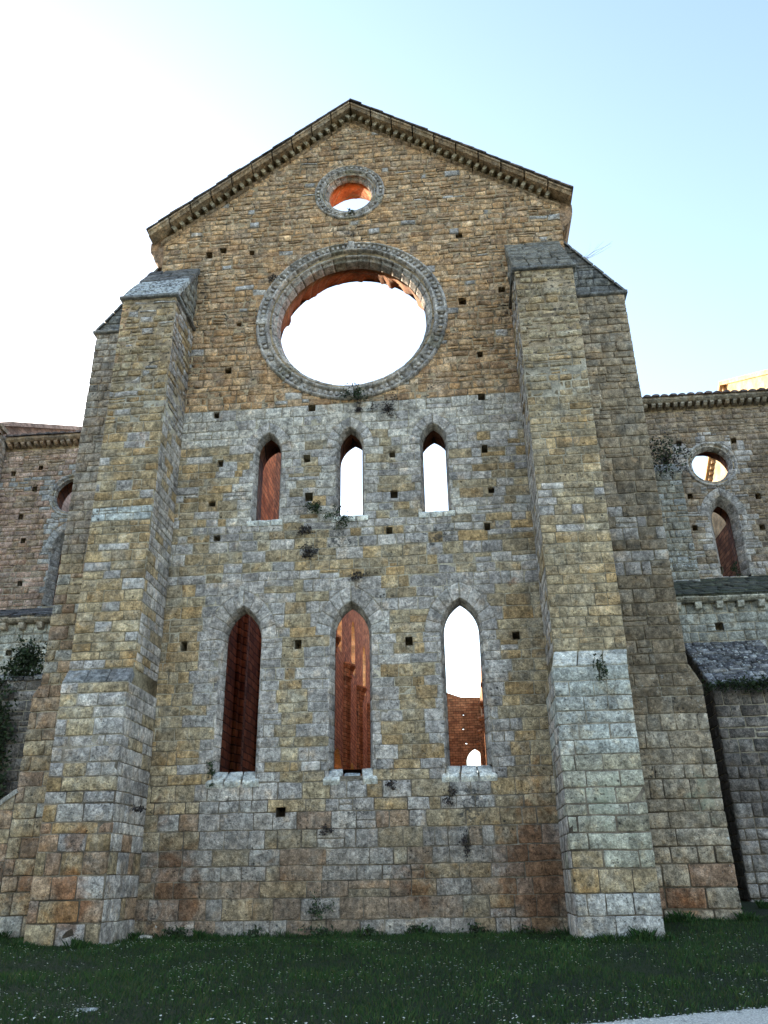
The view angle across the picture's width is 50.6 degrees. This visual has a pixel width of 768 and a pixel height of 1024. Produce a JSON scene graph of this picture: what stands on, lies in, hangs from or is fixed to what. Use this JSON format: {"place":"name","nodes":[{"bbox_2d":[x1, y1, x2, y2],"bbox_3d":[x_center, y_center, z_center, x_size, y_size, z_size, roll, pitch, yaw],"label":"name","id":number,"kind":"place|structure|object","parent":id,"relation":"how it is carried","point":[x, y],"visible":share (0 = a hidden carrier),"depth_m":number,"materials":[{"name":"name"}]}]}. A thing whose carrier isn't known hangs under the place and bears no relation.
{"place":"outdoors","nodes":[
{"label":"outdoors","id":0,"kind":"place"},
{"bbox_2d":[0,899,767,1023],"bbox_3d":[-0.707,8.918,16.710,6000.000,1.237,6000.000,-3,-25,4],"label":"ground","id":1,"kind":"structure","parent":0,"point":[751,906],"depth_m":11.62,"materials":[{"name":"green plant"}]},
{"bbox_2d":[77,1007,97,1010],"bbox_3d":[-3.823,6.454,10.404,0.330,0.179,0.155,-3,-25,4],"label":"flat stone","id":2,"kind":"object","parent":1,"relation":"on","point":[87,1009],"visible":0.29,"depth_m":10.40,"materials":[{"name":"grey stone"}]},
{"bbox_2d":[138,935,152,939],"bbox_3d":[-4.963,8.907,16.843,0.319,0.236,0.193,-3,-25,4],"label":"fallen stone","id":3,"kind":"object","parent":1,"relation":"on","point":[146,936],"visible":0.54,"depth_m":16.80,"materials":[{"name":"grey stone"}]},
{"bbox_2d":[161,925,191,937],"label":"weed","id":4,"kind":"object","parent":1,"relation":"on","point":[180,932],"visible":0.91,"depth_m":16.92,"materials":[{"name":"green plant"}]},
{"bbox_2d":[242,924,262,938],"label":"weed","id":5,"kind":"object","parent":1,"relation":"on","point":[254,932],"visible":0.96,"depth_m":16.72,"materials":[{"name":"green plant"}]},
{"bbox_2d":[298,924,338,936],"bbox_3d":[-1.297,8.646,16.661,0.959,0.346,0.296,-3,-25,4],"label":"weed","id":6,"kind":"object","parent":1,"relation":"on","point":[320,931],"visible":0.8,"depth_m":16.68,"materials":[{"name":"green plant"}]},
{"bbox_2d":[358,924,377,936],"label":"weed","id":7,"kind":"object","parent":1,"relation":"on","point":[369,930],"visible":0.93,"depth_m":16.55,"materials":[{"name":"green plant"}]},
{"bbox_2d":[0,931,766,1018],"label":"daisies","id":8,"kind":"object","parent":1,"relation":"on","point":[381,980],"visible":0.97,"depth_m":11.71,"materials":[{"name":"white plant"}]},
{"bbox_2d":[0,98,767,947],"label":"abbey church","id":9,"kind":"structure","parent":1,"relation":"on","point":[176,602],"depth_m":20.10,"materials":[{"name":"stone"}]},
{"bbox_2d":[0,774,6,796],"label":"ivy","id":10,"kind":"object","parent":9,"relation":"attached to","point":[1,786],"visible":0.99,"depth_m":23.48,"materials":[{"name":"green plant"}]},
{"bbox_2d":[0,669,17,791],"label":"ivy","id":11,"kind":"object","parent":9,"relation":"attached to","point":[4,732],"visible":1,"depth_m":24.18,"materials":[{"name":"green plant"}]},
{"bbox_2d":[0,634,47,695],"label":"wall plant","id":12,"kind":"object","parent":9,"relation":"attached to","point":[28,658],"depth_m":25.16,"materials":[{"name":"green plant"}]},
{"bbox_2d":[41,523,65,605],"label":"lancet window","id":13,"kind":"structure","parent":9,"relation":"in","point":[55,539],"depth_m":33.50,"materials":[{"name":"stone"}]},
{"bbox_2d":[49,474,73,515],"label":"oculus window","id":14,"kind":"structure","parent":9,"relation":"in","point":[61,493],"depth_m":34.82,"materials":[{"name":"stone"}]},
{"bbox_2d":[131,805,145,812],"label":"wall plant","id":15,"kind":"object","parent":9,"relation":"attached to","point":[140,809],"depth_m":17.19,"materials":[{"name":"green plant"}]},
{"bbox_2d":[206,760,214,786],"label":"wall plant","id":16,"kind":"object","parent":9,"relation":"attached to","point":[211,773],"depth_m":18.25,"materials":[{"name":"green plant"}]},
{"bbox_2d":[205,590,276,788],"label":"lancet window","id":17,"kind":"structure","parent":9,"relation":"in","point":[233,779],"depth_m":19.69,"materials":[{"name":"stone"}]},
{"bbox_2d":[245,423,291,525],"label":"lancet window","id":18,"kind":"structure","parent":9,"relation":"in","point":[273,439],"depth_m":21.90,"materials":[{"name":"stone"}]},
{"bbox_2d":[268,274,277,282],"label":"wall plant","id":19,"kind":"object","parent":9,"relation":"attached to","point":[271,278],"depth_m":24.07,"materials":[{"name":"green plant"}]},
{"bbox_2d":[295,524,314,534],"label":"wall plant","id":20,"kind":"object","parent":9,"relation":"attached to","point":[308,529],"depth_m":20.57,"materials":[{"name":"green plant"}]},
{"bbox_2d":[297,543,318,559],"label":"wall plant","id":21,"kind":"object","parent":9,"relation":"attached to","point":[305,556],"depth_m":20.34,"materials":[{"name":"green plant"}]},
{"bbox_2d":[303,499,321,513],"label":"wall plant","id":22,"kind":"object","parent":9,"relation":"attached to","point":[315,506],"depth_m":20.79,"materials":[{"name":"green plant"}]},
{"bbox_2d":[305,887,334,920],"bbox_3d":[-1.325,8.173,16.930,0.643,0.640,0.268,-3,-25,4],"label":"wall plant","id":23,"kind":"object","parent":9,"relation":"attached to","point":[314,911],"depth_m":16.90,"materials":[{"name":"green plant"}]},
{"bbox_2d":[318,823,333,835],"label":"wall plant","id":24,"kind":"object","parent":9,"relation":"attached to","point":[326,828],"depth_m":17.61,"materials":[{"name":"green plant"}]},
{"bbox_2d":[322,511,352,529],"bbox_3d":[-1.170,0.215,20.605,0.812,0.646,0.312,-3,-25,4],"label":"wall plant","id":25,"kind":"object","parent":9,"relation":"attached to","point":[341,518],"depth_m":20.60,"materials":[{"name":"green plant"}]},
{"bbox_2d":[333,505,341,514],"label":"wall plant","id":26,"kind":"object","parent":9,"relation":"attached to","point":[334,506],"depth_m":20.71,"materials":[{"name":"green plant"}]},
{"bbox_2d":[326,417,373,521],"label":"lancet window","id":27,"kind":"structure","parent":9,"relation":"in","point":[358,435],"depth_m":21.74,"materials":[{"name":"stone"}]},
{"bbox_2d":[315,166,384,219],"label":"oculus window","id":28,"kind":"structure","parent":9,"relation":"in","point":[344,188],"depth_m":25.59,"materials":[{"name":"stone"}]},
{"bbox_2d":[315,586,386,785],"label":"lancet window","id":29,"kind":"structure","parent":9,"relation":"in","point":[330,625],"depth_m":19.49,"materials":[{"name":"stone"}]},
{"bbox_2d":[256,241,447,400],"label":"rose window","id":30,"kind":"structure","parent":9,"relation":"in","point":[316,279],"depth_m":23.86,"materials":[{"name":"stone"}]},
{"bbox_2d":[338,380,371,401],"bbox_3d":[-0.751,-3.255,22.105,1.008,0.720,0.411,-3,-25,4],"label":"wall plant","id":31,"kind":"object","parent":9,"relation":"attached to","point":[355,394],"depth_m":22.02,"materials":[{"name":"green plant"}]},
{"bbox_2d":[354,399,362,411],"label":"wall plant","id":32,"kind":"object","parent":9,"relation":"attached to","point":[358,408],"depth_m":21.92,"materials":[{"name":"green plant"}]},
{"bbox_2d":[342,571,380,579],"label":"wall plant","id":33,"kind":"object","parent":9,"relation":"attached to","point":[357,573],"depth_m":19.93,"materials":[{"name":"green plant"}]},
{"bbox_2d":[366,391,398,417],"bbox_3d":[-0.048,-2.868,21.892,0.894,0.853,0.235,-3,-25,4],"label":"wall plant","id":34,"kind":"object","parent":9,"relation":"attached to","point":[388,406],"depth_m":21.87,"materials":[{"name":"green plant"}]},
{"bbox_2d":[385,780,396,789],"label":"wall plant","id":35,"kind":"object","parent":9,"relation":"attached to","point":[389,784],"depth_m":17.85,"materials":[{"name":"green plant"}]},
{"bbox_2d":[410,413,457,517],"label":"lancet window","id":36,"kind":"structure","parent":9,"relation":"in","point":[436,435],"depth_m":21.52,"materials":[{"name":"stone"}]},
{"bbox_2d":[442,784,456,805],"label":"wall plant","id":37,"kind":"object","parent":9,"relation":"attached to","point":[453,790],"depth_m":17.65,"materials":[{"name":"green plant"}]},
{"bbox_2d":[425,582,497,781],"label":"lancet window","id":38,"kind":"structure","parent":9,"relation":"in","point":[469,773],"depth_m":19.23,"materials":[{"name":"stone"}]},
{"bbox_2d":[459,830,470,857],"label":"wall plant","id":39,"kind":"object","parent":9,"relation":"attached to","point":[465,840],"depth_m":17.23,"materials":[{"name":"green plant"}]},
{"bbox_2d":[584,242,609,258],"bbox_3d":[6.328,-7.840,24.312,1.034,0.836,0.305,-7,-25,13],"label":"dry twig","id":40,"kind":"object","parent":9,"relation":"attached to","point":[594,251],"visible":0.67,"depth_m":24.23,"materials":[{"name":"plant"}]},
{"bbox_2d":[590,653,608,683],"bbox_3d":[4.471,3.243,16.795,0.350,0.643,0.229,-3,-25,4],"label":"wall plant","id":41,"kind":"object","parent":9,"relation":"attached to","point":[605,671],"depth_m":16.80,"materials":[{"name":"green plant"}]},
{"bbox_2d":[649,429,697,487],"bbox_3d":[10.795,-2.024,31.357,2.625,2.662,1.029,-3,-25,4],"label":"wall plant","id":42,"kind":"object","parent":9,"relation":"on","point":[667,456],"depth_m":31.39,"materials":[{"name":"green plant"}]},
{"bbox_2d":[686,442,737,486],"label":"oculus window","id":43,"kind":"structure","parent":9,"relation":"in","point":[715,453],"depth_m":32.56,"materials":[{"name":"stone"}]},
{"bbox_2d":[700,488,751,576],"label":"lancet window","id":44,"kind":"structure","parent":9,"relation":"in","point":[727,507],"depth_m":31.57,"materials":[{"name":"stone"}]},
{"bbox_2d":[701,672,767,694],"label":"wall plant","id":45,"kind":"object","parent":9,"relation":"attached to","point":[759,682],"depth_m":22.61,"materials":[{"name":"green plant"}]},
{"bbox_2d":[730,561,742,577],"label":"wall plant","id":46,"kind":"object","parent":9,"relation":"attached to","point":[735,569],"depth_m":30.56,"materials":[{"name":"green plant"}]},
{"bbox_2d":[406,922,434,935],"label":"weed","id":47,"kind":"object","parent":1,"relation":"on","point":[414,930],"visible":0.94,"depth_m":16.49,"materials":[{"name":"green plant"}]},
{"bbox_2d":[462,922,491,934],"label":"weed","id":48,"kind":"object","parent":1,"relation":"on","point":[475,928],"visible":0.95,"depth_m":16.43,"materials":[{"name":"green plant"}]},
{"bbox_2d":[513,924,534,934],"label":"weed","id":49,"kind":"object","parent":1,"relation":"on","point":[524,930],"visible":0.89,"depth_m":16.30,"materials":[{"name":"green plant"}]},
{"bbox_2d":[591,1008,767,1023],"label":"gravel path","id":50,"kind":"structure","parent":1,"relation":"on","point":[759,1017],"depth_m":9.23,"materials":[{"name":"grey gravel"}]},
{"bbox_2d":[571,1006,767,1023],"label":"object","id":51,"kind":"structure","parent":50,"relation":"on","point":[683,1017],"depth_m":9.32,"materials":[{"name":"grey stone"}]},
{"bbox_2d":[0,0,767,771],"label":"sky","id":52,"kind":"structure","parent":0,"point":[115,115],"materials":[{"name":"white"}]}
]}

